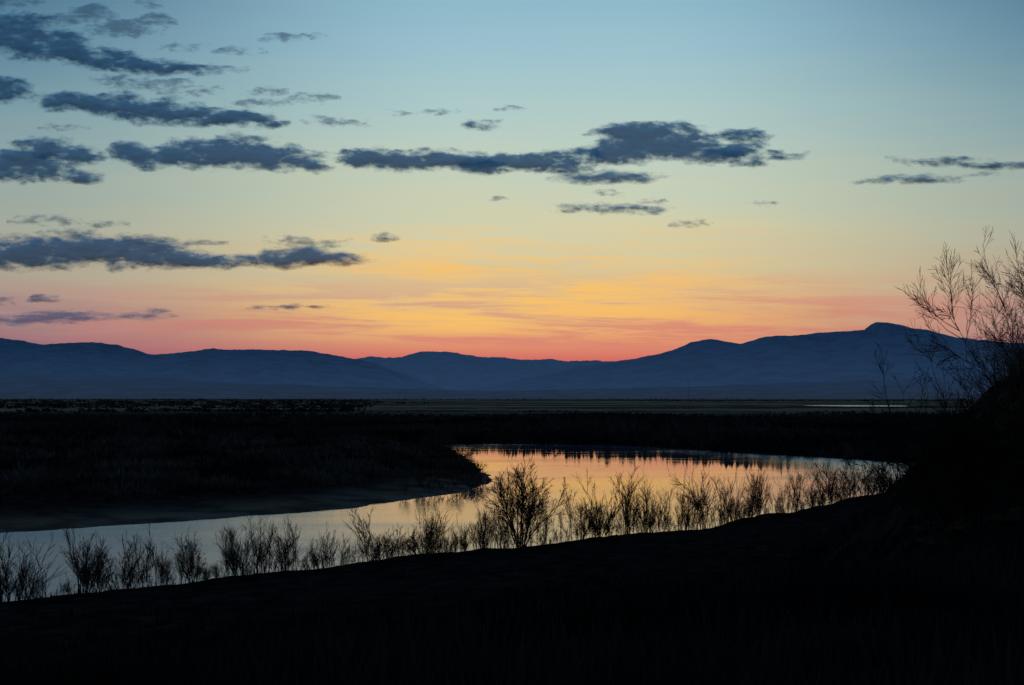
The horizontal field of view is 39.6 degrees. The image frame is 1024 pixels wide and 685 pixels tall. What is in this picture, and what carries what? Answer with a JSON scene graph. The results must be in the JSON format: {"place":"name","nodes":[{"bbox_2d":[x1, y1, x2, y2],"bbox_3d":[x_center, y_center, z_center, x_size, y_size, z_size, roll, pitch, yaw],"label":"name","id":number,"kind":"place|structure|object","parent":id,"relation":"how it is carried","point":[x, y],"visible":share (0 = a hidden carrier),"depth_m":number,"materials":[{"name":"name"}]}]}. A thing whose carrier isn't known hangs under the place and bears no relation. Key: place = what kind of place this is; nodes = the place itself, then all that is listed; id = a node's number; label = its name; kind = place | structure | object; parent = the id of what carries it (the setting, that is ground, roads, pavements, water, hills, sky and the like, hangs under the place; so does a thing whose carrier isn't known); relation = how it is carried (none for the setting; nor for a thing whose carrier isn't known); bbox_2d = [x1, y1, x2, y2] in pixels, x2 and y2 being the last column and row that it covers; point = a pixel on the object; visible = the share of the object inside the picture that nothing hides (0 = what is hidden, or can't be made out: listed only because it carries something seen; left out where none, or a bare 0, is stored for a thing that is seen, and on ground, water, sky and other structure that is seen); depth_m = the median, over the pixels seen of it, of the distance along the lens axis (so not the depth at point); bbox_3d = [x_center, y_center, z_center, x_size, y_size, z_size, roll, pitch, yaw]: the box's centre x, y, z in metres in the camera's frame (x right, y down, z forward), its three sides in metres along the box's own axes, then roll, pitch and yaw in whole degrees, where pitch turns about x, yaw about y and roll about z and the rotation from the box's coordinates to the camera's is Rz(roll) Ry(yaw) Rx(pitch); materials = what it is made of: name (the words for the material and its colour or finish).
{"place":"outdoors","nodes":[
{"label":"outdoors","id":0,"kind":"place"},
{"bbox_2d":[0,76,30,101],"bbox_3d":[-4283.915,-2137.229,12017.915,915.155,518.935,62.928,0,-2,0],"label":"cloud","id":1,"kind":"structure","parent":0,"point":[11,88],"depth_m":11999.25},
{"bbox_2d":[0,149,66,183],"bbox_3d":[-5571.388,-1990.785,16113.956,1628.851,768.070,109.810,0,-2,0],"label":"cloud","id":2,"kind":"structure","parent":0,"point":[20,165],"depth_m":16096.78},
{"bbox_2d":[12,137,106,184],"bbox_3d":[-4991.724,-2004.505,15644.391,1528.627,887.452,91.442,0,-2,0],"label":"cloud","id":3,"kind":"structure","parent":0,"point":[43,148],"depth_m":15630.89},
{"bbox_2d":[0,311,169,325],"bbox_3d":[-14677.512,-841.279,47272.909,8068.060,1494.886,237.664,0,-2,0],"label":"cloud","id":4,"kind":"structure","parent":0,"point":[44,317],"depth_m":47211.13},
{"bbox_2d":[0,12,219,75],"bbox_3d":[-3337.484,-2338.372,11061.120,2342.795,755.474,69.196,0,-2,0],"label":"cloud","id":5,"kind":"structure","parent":0,"point":[21,36],"depth_m":11048.34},
{"bbox_2d":[0,232,235,271],"bbox_3d":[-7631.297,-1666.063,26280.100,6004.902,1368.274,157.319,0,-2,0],"label":"cloud","id":6,"kind":"structure","parent":0,"point":[57,252],"depth_m":26241.16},
{"bbox_2d":[74,3,173,37],"bbox_3d":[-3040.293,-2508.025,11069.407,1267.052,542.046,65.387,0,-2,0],"label":"cloud","id":7,"kind":"structure","parent":0,"point":[113,26],"depth_m":11050.67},
{"bbox_2d":[117,78,186,87],"bbox_3d":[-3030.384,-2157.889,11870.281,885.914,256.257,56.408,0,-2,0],"label":"cloud","id":8,"kind":"structure","parent":0,"point":[173,81],"depth_m":11853.34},
{"bbox_2d":[36,91,289,128],"bbox_3d":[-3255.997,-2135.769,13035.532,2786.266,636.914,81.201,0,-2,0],"label":"cloud","id":9,"kind":"structure","parent":0,"point":[126,105],"depth_m":13022.55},
{"bbox_2d":[106,134,329,171],"bbox_3d":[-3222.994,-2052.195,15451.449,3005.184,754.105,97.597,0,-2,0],"label":"cloud","id":10,"kind":"structure","parent":0,"point":[219,151],"depth_m":15433.01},
{"bbox_2d":[0,338,445,389],"bbox_3d":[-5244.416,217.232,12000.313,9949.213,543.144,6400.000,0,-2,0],"label":"mountain range","id":11,"kind":"structure","parent":0,"point":[295,367],"depth_m":10844.16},
{"bbox_2d":[228,245,360,269],"bbox_3d":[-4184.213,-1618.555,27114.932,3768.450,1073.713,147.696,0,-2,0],"label":"cloud","id":12,"kind":"structure","parent":0,"point":[310,255],"depth_m":27086.60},
{"bbox_2d":[337,147,504,170],"bbox_3d":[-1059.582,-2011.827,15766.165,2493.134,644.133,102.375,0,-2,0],"label":"cloud","id":13,"kind":"structure","parent":0,"point":[397,160],"depth_m":15749.51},
{"bbox_2d":[0,444,907,601],"bbox_3d":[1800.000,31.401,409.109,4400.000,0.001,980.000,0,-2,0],"label":"river","id":14,"kind":"structure","parent":0,"point":[601,464],"depth_m":200.63,"materials":[{"name":"grey liquid"}]},
{"bbox_2d":[358,351,614,389],"bbox_3d":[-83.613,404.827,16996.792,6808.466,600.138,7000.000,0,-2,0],"label":"mountain range","id":15,"kind":"structure","parent":0,"point":[450,370],"depth_m":16038.64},
{"bbox_2d":[0,371,1006,398],"bbox_3d":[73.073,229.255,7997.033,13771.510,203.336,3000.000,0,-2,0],"label":"foothills","id":16,"kind":"structure","parent":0,"point":[28,385],"depth_m":7323.89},
{"bbox_2d":[0,376,1023,684],"bbox_3d":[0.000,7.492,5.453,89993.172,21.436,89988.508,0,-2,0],"label":"ground","id":17,"kind":"structure","parent":0,"point":[32,512],"depth_m":113.24,"materials":[{"name":"soil"}]},
{"bbox_2d":[0,539,27,602],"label":"bare shrub","id":18,"kind":"object","parent":17,"relation":"on","point":[1,598],"visible":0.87,"depth_m":93.33,"materials":[{"name":"black plant"}]},
{"bbox_2d":[0,530,32,602],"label":"bare shrub","id":19,"kind":"object","parent":17,"relation":"on","point":[11,574],"visible":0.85,"depth_m":94.30,"materials":[{"name":"black plant"}]},
{"bbox_2d":[9,555,37,600],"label":"bare shrub","id":20,"kind":"object","parent":17,"relation":"on","point":[26,580],"visible":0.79,"depth_m":94.46,"materials":[{"name":"black plant"}]},
{"bbox_2d":[1,533,69,601],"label":"bare shrub","id":21,"kind":"object","parent":17,"relation":"on","point":[41,568],"visible":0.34,"depth_m":96.64,"materials":[{"name":"black plant"}]},
{"bbox_2d":[59,522,111,593],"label":"bare shrub","id":22,"kind":"object","parent":17,"relation":"on","point":[85,562],"visible":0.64,"depth_m":97.60,"materials":[{"name":"black plant"}]},
{"bbox_2d":[68,537,104,594],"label":"bare shrub","id":23,"kind":"object","parent":17,"relation":"on","point":[76,561],"visible":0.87,"depth_m":96.57,"materials":[{"name":"black plant"}]},
{"bbox_2d":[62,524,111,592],"bbox_3d":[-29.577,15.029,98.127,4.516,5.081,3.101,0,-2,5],"label":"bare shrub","id":24,"kind":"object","parent":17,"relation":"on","point":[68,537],"visible":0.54,"depth_m":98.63,"materials":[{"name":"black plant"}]},
{"bbox_2d":[77,533,112,595],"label":"bare shrub","id":25,"kind":"object","parent":17,"relation":"on","point":[97,572],"visible":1,"depth_m":95.97,"materials":[{"name":"black plant"}]},
{"bbox_2d":[95,532,154,592],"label":"bare shrub","id":26,"kind":"object","parent":17,"relation":"on","point":[130,564],"visible":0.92,"depth_m":96.77,"materials":[{"name":"black plant"}]},
{"bbox_2d":[129,521,160,586],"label":"bare shrub","id":27,"kind":"object","parent":17,"relation":"on","point":[150,550],"visible":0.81,"depth_m":102.13,"materials":[{"name":"black plant"}]},
{"bbox_2d":[153,549,173,587],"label":"bare shrub","id":28,"kind":"object","parent":17,"relation":"on","point":[158,561],"visible":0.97,"depth_m":101.43,"materials":[{"name":"black plant"}]},
{"bbox_2d":[153,556,180,585],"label":"bare shrub","id":29,"kind":"object","parent":17,"relation":"on","point":[168,577],"visible":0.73,"depth_m":102.50,"materials":[{"name":"black plant"}]},
{"bbox_2d":[174,537,193,585],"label":"bare shrub","id":30,"kind":"object","parent":17,"relation":"on","point":[179,563],"visible":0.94,"depth_m":102.42,"materials":[{"name":"black plant"}]},
{"bbox_2d":[166,525,205,581],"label":"bare shrub","id":31,"kind":"object","parent":17,"relation":"on","point":[192,547],"visible":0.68,"depth_m":105.21,"materials":[{"name":"black plant"}]},
{"bbox_2d":[174,540,218,582],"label":"bare shrub","id":32,"kind":"object","parent":17,"relation":"on","point":[199,568],"visible":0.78,"depth_m":104.27,"materials":[{"name":"black plant"}]},
{"bbox_2d":[215,525,243,579],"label":"bare shrub","id":33,"kind":"object","parent":17,"relation":"on","point":[225,550],"visible":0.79,"depth_m":104.39,"materials":[{"name":"black plant"}]},
{"bbox_2d":[213,510,267,577],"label":"bare shrub","id":34,"kind":"object","parent":17,"relation":"on","point":[242,563],"visible":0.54,"depth_m":106.42,"materials":[{"name":"black plant"}]},
{"bbox_2d":[223,526,259,581],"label":"bare shrub","id":35,"kind":"object","parent":17,"relation":"on","point":[234,564],"visible":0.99,"depth_m":103.92,"materials":[{"name":"black plant"}]},
{"bbox_2d":[0,430,502,500],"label":"scrub thicket","id":36,"kind":"object","parent":17,"relation":"on","point":[125,472],"visible":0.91,"depth_m":277.47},
{"bbox_2d":[243,522,275,575],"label":"bare shrub","id":37,"kind":"object","parent":17,"relation":"on","point":[259,547],"visible":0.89,"depth_m":107.25,"materials":[{"name":"black plant"}]},
{"bbox_2d":[241,515,282,572],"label":"bare shrub","id":38,"kind":"object","parent":17,"relation":"on","point":[272,544],"visible":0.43,"depth_m":109.71,"materials":[{"name":"black plant"}]},
{"bbox_2d":[256,521,298,573],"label":"bare shrub","id":39,"kind":"object","parent":17,"relation":"on","point":[288,548],"visible":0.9,"depth_m":107.84,"materials":[{"name":"black plant"}]},
{"bbox_2d":[265,514,299,572],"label":"bare shrub","id":40,"kind":"object","parent":17,"relation":"on","point":[290,530],"visible":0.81,"depth_m":109.04,"materials":[{"name":"black plant"}]},
{"bbox_2d":[298,543,322,572],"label":"bare shrub","id":41,"kind":"object","parent":17,"relation":"on","point":[305,563],"visible":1,"depth_m":108.27,"materials":[{"name":"black plant"}]},
{"bbox_2d":[309,531,331,570],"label":"bare shrub","id":42,"kind":"object","parent":17,"relation":"on","point":[324,560],"visible":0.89,"depth_m":109.35,"materials":[{"name":"black plant"}]},
{"bbox_2d":[318,521,342,569],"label":"bare shrub","id":43,"kind":"object","parent":17,"relation":"on","point":[324,544],"visible":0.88,"depth_m":110.48,"materials":[{"name":"black plant"}]},
{"bbox_2d":[322,531,352,569],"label":"bare shrub","id":44,"kind":"object","parent":17,"relation":"on","point":[342,555],"visible":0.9,"depth_m":109.83,"materials":[{"name":"black plant"}]},
{"bbox_2d":[357,530,382,565],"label":"bare shrub","id":45,"kind":"object","parent":17,"relation":"on","point":[372,551],"visible":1,"depth_m":112.59,"materials":[{"name":"black plant"}]},
{"bbox_2d":[345,500,408,559],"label":"bare shrub","id":46,"kind":"object","parent":17,"relation":"on","point":[367,527],"visible":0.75,"depth_m":117.92,"materials":[{"name":"black plant"}]},
{"bbox_2d":[379,524,404,560],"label":"bare shrub","id":47,"kind":"object","parent":17,"relation":"on","point":[394,546],"visible":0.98,"depth_m":116.49,"materials":[{"name":"black plant"}]},
{"bbox_2d":[393,502,458,561],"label":"bare shrub","id":48,"kind":"object","parent":17,"relation":"on","point":[431,525],"visible":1,"depth_m":116.78,"materials":[{"name":"black plant"}]},
{"bbox_2d":[416,527,440,558],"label":"bare shrub","id":49,"kind":"object","parent":17,"relation":"on","point":[426,546],"visible":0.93,"depth_m":117.61,"materials":[{"name":"black plant"}]},
{"bbox_2d":[412,496,446,557],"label":"bare shrub","id":50,"kind":"object","parent":17,"relation":"on","point":[430,518],"visible":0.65,"depth_m":118.69,"materials":[{"name":"black plant"}]},
{"bbox_2d":[420,514,449,557],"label":"bare shrub","id":51,"kind":"object","parent":17,"relation":"on","point":[442,536],"visible":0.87,"depth_m":118.38,"materials":[{"name":"black plant"}]},
{"bbox_2d":[450,513,470,552],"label":"bare shrub","id":52,"kind":"object","parent":17,"relation":"on","point":[466,532],"visible":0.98,"depth_m":120.26,"materials":[{"name":"black plant"}]},
{"bbox_2d":[454,455,475,476],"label":"bare shrub","id":53,"kind":"object","parent":17,"relation":"on","point":[468,466],"visible":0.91,"depth_m":273.57,"materials":[{"name":"black plant"}]},
{"bbox_2d":[0,410,959,459],"bbox_3d":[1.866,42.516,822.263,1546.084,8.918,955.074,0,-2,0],"label":"wood","id":54,"kind":"object","parent":17,"relation":"on","point":[714,432],"visible":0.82,"depth_m":515.11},
{"bbox_2d":[0,398,962,411],"bbox_3d":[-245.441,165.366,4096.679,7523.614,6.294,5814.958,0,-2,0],"label":"wood","id":55,"kind":"object","parent":17,"relation":"on","point":[343,407],"visible":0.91,"depth_m":1925.86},
{"bbox_2d":[478,514,497,552],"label":"bare shrub","id":56,"kind":"object","parent":17,"relation":"on","point":[490,530],"visible":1,"depth_m":122.64,"materials":[{"name":"black plant"}]},
{"bbox_2d":[484,495,512,547],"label":"bare shrub","id":57,"kind":"object","parent":17,"relation":"on","point":[495,518],"visible":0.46,"depth_m":128.38,"materials":[{"name":"black plant"}]},
{"bbox_2d":[492,513,513,550],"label":"bare shrub","id":58,"kind":"object","parent":17,"relation":"on","point":[504,540],"visible":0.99,"depth_m":125.00,"materials":[{"name":"black plant"}]},
{"bbox_2d":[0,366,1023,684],"bbox_3d":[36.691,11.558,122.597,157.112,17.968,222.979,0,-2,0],"label":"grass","id":59,"kind":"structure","parent":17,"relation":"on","point":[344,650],"depth_m":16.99,"materials":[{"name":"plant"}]},
{"bbox_2d":[495,517,528,547],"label":"bare shrub","id":60,"kind":"object","parent":17,"relation":"on","point":[515,541],"visible":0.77,"depth_m":127.45,"materials":[{"name":"black plant"}]},
{"bbox_2d":[479,457,575,546],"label":"bare tree","id":61,"kind":"object","parent":17,"relation":"on","point":[529,508],"visible":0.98,"depth_m":129.53,"materials":[{"name":"black plant"}]},
{"bbox_2d":[545,483,581,542],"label":"bare shrub","id":62,"kind":"object","parent":17,"relation":"on","point":[570,521],"visible":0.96,"depth_m":129.65,"materials":[{"name":"black plant"}]},
{"bbox_2d":[565,493,609,539],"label":"bare shrub","id":63,"kind":"object","parent":17,"relation":"on","point":[580,517],"visible":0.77,"depth_m":132.59,"materials":[{"name":"black plant"}]},
{"bbox_2d":[574,469,624,538],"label":"bare shrub","id":64,"kind":"object","parent":17,"relation":"on","point":[602,522],"visible":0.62,"depth_m":133.79,"materials":[{"name":"black plant"}]},
{"bbox_2d":[577,480,625,540],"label":"bare shrub","id":65,"kind":"object","parent":17,"relation":"on","point":[600,524],"visible":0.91,"depth_m":132.18,"materials":[{"name":"black plant"}]},
{"bbox_2d":[608,471,647,536],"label":"bare shrub","id":66,"kind":"object","parent":17,"relation":"on","point":[634,514],"visible":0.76,"depth_m":135.11,"materials":[{"name":"black plant"}]},
{"bbox_2d":[616,465,653,538],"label":"bare shrub","id":67,"kind":"object","parent":17,"relation":"on","point":[627,524],"visible":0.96,"depth_m":133.99,"materials":[{"name":"black plant"}]},
{"bbox_2d":[620,476,658,532],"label":"bare shrub","id":68,"kind":"object","parent":17,"relation":"on","point":[646,498],"visible":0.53,"depth_m":142.57,"materials":[{"name":"black plant"}]},
{"bbox_2d":[639,488,670,533],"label":"bare shrub","id":69,"kind":"object","parent":17,"relation":"on","point":[659,520],"visible":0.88,"depth_m":140.07,"materials":[{"name":"black plant"}]},
{"bbox_2d":[649,486,676,531],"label":"bare shrub","id":70,"kind":"object","parent":17,"relation":"on","point":[653,503],"visible":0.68,"depth_m":143.97,"materials":[{"name":"black plant"}]},
{"bbox_2d":[655,377,704,578],"bbox_3d":[7.316,5.949,61.378,2.195,9.387,1.277,1,-2,-15],"label":"bare sapling","id":71,"kind":"object","parent":17,"relation":"on","point":[684,477],"visible":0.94,"depth_m":61.66,"materials":[{"name":"black plant"}]},
{"bbox_2d":[673,493,696,532],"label":"bare shrub","id":72,"kind":"object","parent":17,"relation":"on","point":[688,515],"visible":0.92,"depth_m":140.64,"materials":[{"name":"plant"}]},
{"bbox_2d":[674,481,706,529],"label":"bare shrub","id":73,"kind":"object","parent":17,"relation":"on","point":[692,514],"visible":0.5,"depth_m":146.99,"materials":[{"name":"black plant"}]},
{"bbox_2d":[667,466,723,528],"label":"bare shrub","id":74,"kind":"object","parent":17,"relation":"on","point":[702,503],"visible":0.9,"depth_m":146.25,"materials":[{"name":"black plant"}]},
{"bbox_2d":[709,460,749,524],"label":"bare shrub","id":75,"kind":"object","parent":17,"relation":"on","point":[721,492],"visible":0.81,"depth_m":149.99,"materials":[{"name":"black plant"}]},
{"bbox_2d":[727,489,749,524],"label":"bare shrub","id":76,"kind":"object","parent":17,"relation":"on","point":[737,511],"visible":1,"depth_m":148.23,"materials":[{"name":"plant"}]},
{"bbox_2d":[730,479,764,523],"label":"bare shrub","id":77,"kind":"object","parent":17,"relation":"on","point":[753,503],"visible":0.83,"depth_m":151.47,"materials":[{"name":"plant"}]},
{"bbox_2d":[742,471,769,521],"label":"bare shrub","id":78,"kind":"object","parent":17,"relation":"on","point":[755,485],"visible":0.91,"depth_m":151.66,"materials":[{"name":"black plant"}]},
{"bbox_2d":[749,462,774,521],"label":"bare shrub","id":79,"kind":"object","parent":17,"relation":"on","point":[766,495],"visible":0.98,"depth_m":151.69,"materials":[{"name":"black plant"}]},
{"bbox_2d":[767,473,793,518],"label":"bare shrub","id":80,"kind":"object","parent":17,"relation":"on","point":[779,499],"visible":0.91,"depth_m":156.26,"materials":[{"name":"plant"}]},
{"bbox_2d":[785,468,810,516],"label":"bare shrub","id":81,"kind":"object","parent":17,"relation":"on","point":[795,491],"visible":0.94,"depth_m":159.41,"materials":[{"name":"black plant"}]},
{"bbox_2d":[803,460,830,512],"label":"bare shrub","id":82,"kind":"object","parent":17,"relation":"on","point":[813,499],"visible":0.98,"depth_m":164.02,"materials":[{"name":"black plant"}]},
{"bbox_2d":[810,451,841,506],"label":"bare shrub","id":83,"kind":"object","parent":17,"relation":"on","point":[834,478],"visible":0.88,"depth_m":171.92,"materials":[{"name":"black plant"}]},
{"bbox_2d":[813,456,855,504],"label":"bare shrub","id":84,"kind":"object","parent":17,"relation":"on","point":[822,486],"visible":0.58,"depth_m":177.03,"materials":[{"name":"black plant"}]},
{"bbox_2d":[812,452,866,499],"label":"bare shrub","id":85,"kind":"object","parent":17,"relation":"on","point":[846,462],"visible":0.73,"depth_m":186.13,"materials":[{"name":"black plant"}]},
{"bbox_2d":[835,475,858,502],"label":"bare shrub","id":86,"kind":"object","parent":17,"relation":"on","point":[849,493],"visible":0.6,"depth_m":181.01,"materials":[{"name":"black plant"}]},
{"bbox_2d":[846,460,880,496],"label":"bare shrub","id":87,"kind":"object","parent":17,"relation":"on","point":[864,476],"visible":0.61,"depth_m":191.46,"materials":[{"name":"black plant"}]},
{"bbox_2d":[856,359,999,530],"bbox_3d":[13.768,3.156,44.718,4.756,5.335,4.668,2,-3,-37],"label":"bare shrub","id":88,"kind":"object","parent":17,"relation":"on","point":[915,527],"visible":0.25,"depth_m":44.44,"materials":[{"name":"black plant"}]},
{"bbox_2d":[845,340,1012,544],"bbox_3d":[12.482,2.944,42.799,5.265,6.017,5.365,0,-2,-10],"label":"bare shrub","id":89,"kind":"object","parent":17,"relation":"on","point":[944,537],"visible":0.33,"depth_m":42.30,"materials":[{"name":"black plant"}]},
{"bbox_2d":[885,388,978,516],"bbox_3d":[14.244,3.481,45.752,3.785,4.245,3.714,-1,-3,34],"label":"bare shrub","id":90,"kind":"object","parent":17,"relation":"on","point":[929,472],"visible":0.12,"depth_m":45.53,"materials":[{"name":"black plant"}]},
{"bbox_2d":[910,383,970,447],"bbox_3d":[14.848,2.531,49.772,2.102,2.358,2.063,0,-2,-2],"label":"bare shrub","id":91,"kind":"object","parent":17,"relation":"on","point":[922,420],"visible":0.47,"depth_m":49.60,"materials":[{"name":"black plant"}]},
{"bbox_2d":[858,329,1023,510],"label":"bare shrub","id":92,"kind":"object","parent":17,"relation":"on","point":[890,433],"visible":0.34,"depth_m":42.31,"materials":[{"name":"black plant"}]},
{"bbox_2d":[872,357,1023,559],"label":"bare shrub","id":93,"kind":"object","parent":17,"relation":"on","point":[920,504],"visible":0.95,"depth_m":37.10,"materials":[{"name":"black plant"}]},
{"bbox_2d":[894,227,1023,462],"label":"bare tree","id":94,"kind":"object","parent":17,"relation":"on","point":[1017,364],"visible":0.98,"depth_m":40.03,"materials":[{"name":"black plant"}]},
{"bbox_2d":[905,323,1023,530],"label":"bare shrub","id":95,"kind":"object","parent":17,"relation":"on","point":[956,523],"visible":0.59,"depth_m":40.62,"materials":[{"name":"black plant"}]},
{"bbox_2d":[926,337,1023,488],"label":"bare shrub","id":96,"kind":"object","parent":17,"relation":"on","point":[985,419],"visible":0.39,"depth_m":41.55,"materials":[{"name":"black plant"}]},
{"bbox_2d":[961,327,1023,446],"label":"bare shrub","id":97,"kind":"object","parent":17,"relation":"on","point":[1006,427],"visible":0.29,"depth_m":42.61,"materials":[{"name":"black plant"}]},
{"bbox_2d":[0,0,1023,360],"label":"sky","id":98,"kind":"structure","parent":0,"point":[861,90],"materials":[{"name":"blue"}]},
{"bbox_2d":[462,149,592,174],"bbox_3d":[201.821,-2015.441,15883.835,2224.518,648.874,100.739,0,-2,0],"label":"cloud","id":99,"kind":"structure","parent":0,"point":[559,162],"depth_m":15867.18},
{"bbox_2d":[564,170,652,183],"bbox_3d":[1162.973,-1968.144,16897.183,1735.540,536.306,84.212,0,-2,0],"label":"cloud","id":100,"kind":"structure","parent":0,"point":[612,176],"depth_m":16881.32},
{"bbox_2d":[562,204,664,214],"bbox_3d":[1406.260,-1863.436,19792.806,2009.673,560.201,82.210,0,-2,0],"label":"cloud","id":101,"kind":"structure","parent":0,"point":[651,210],"depth_m":19782.18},
{"bbox_2d":[574,121,747,165],"bbox_3d":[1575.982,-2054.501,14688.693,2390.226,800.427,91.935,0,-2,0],"label":"cloud","id":102,"kind":"structure","parent":0,"point":[632,142],"depth_m":14668.69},
{"bbox_2d":[474,322,1023,390],"bbox_3d":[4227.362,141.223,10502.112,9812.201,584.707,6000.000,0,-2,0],"label":"mountain range","id":103,"kind":"structure","parent":0,"point":[832,356],"depth_m":9277.23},
{"bbox_2d":[712,128,801,166],"bbox_3d":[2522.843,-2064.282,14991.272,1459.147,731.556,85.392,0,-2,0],"label":"cloud","id":104,"kind":"structure","parent":0,"point":[739,137],"depth_m":14987.86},
{"bbox_2d":[860,175,952,182],"bbox_3d":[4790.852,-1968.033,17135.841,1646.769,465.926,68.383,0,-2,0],"label":"cloud","id":105,"kind":"structure","parent":0,"point":[919,179],"depth_m":17121.49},
{"bbox_2d":[912,156,1023,169],"bbox_3d":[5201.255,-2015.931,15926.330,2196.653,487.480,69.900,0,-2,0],"label":"cloud","id":106,"kind":"structure","parent":0,"point":[953,161],"depth_m":15917.02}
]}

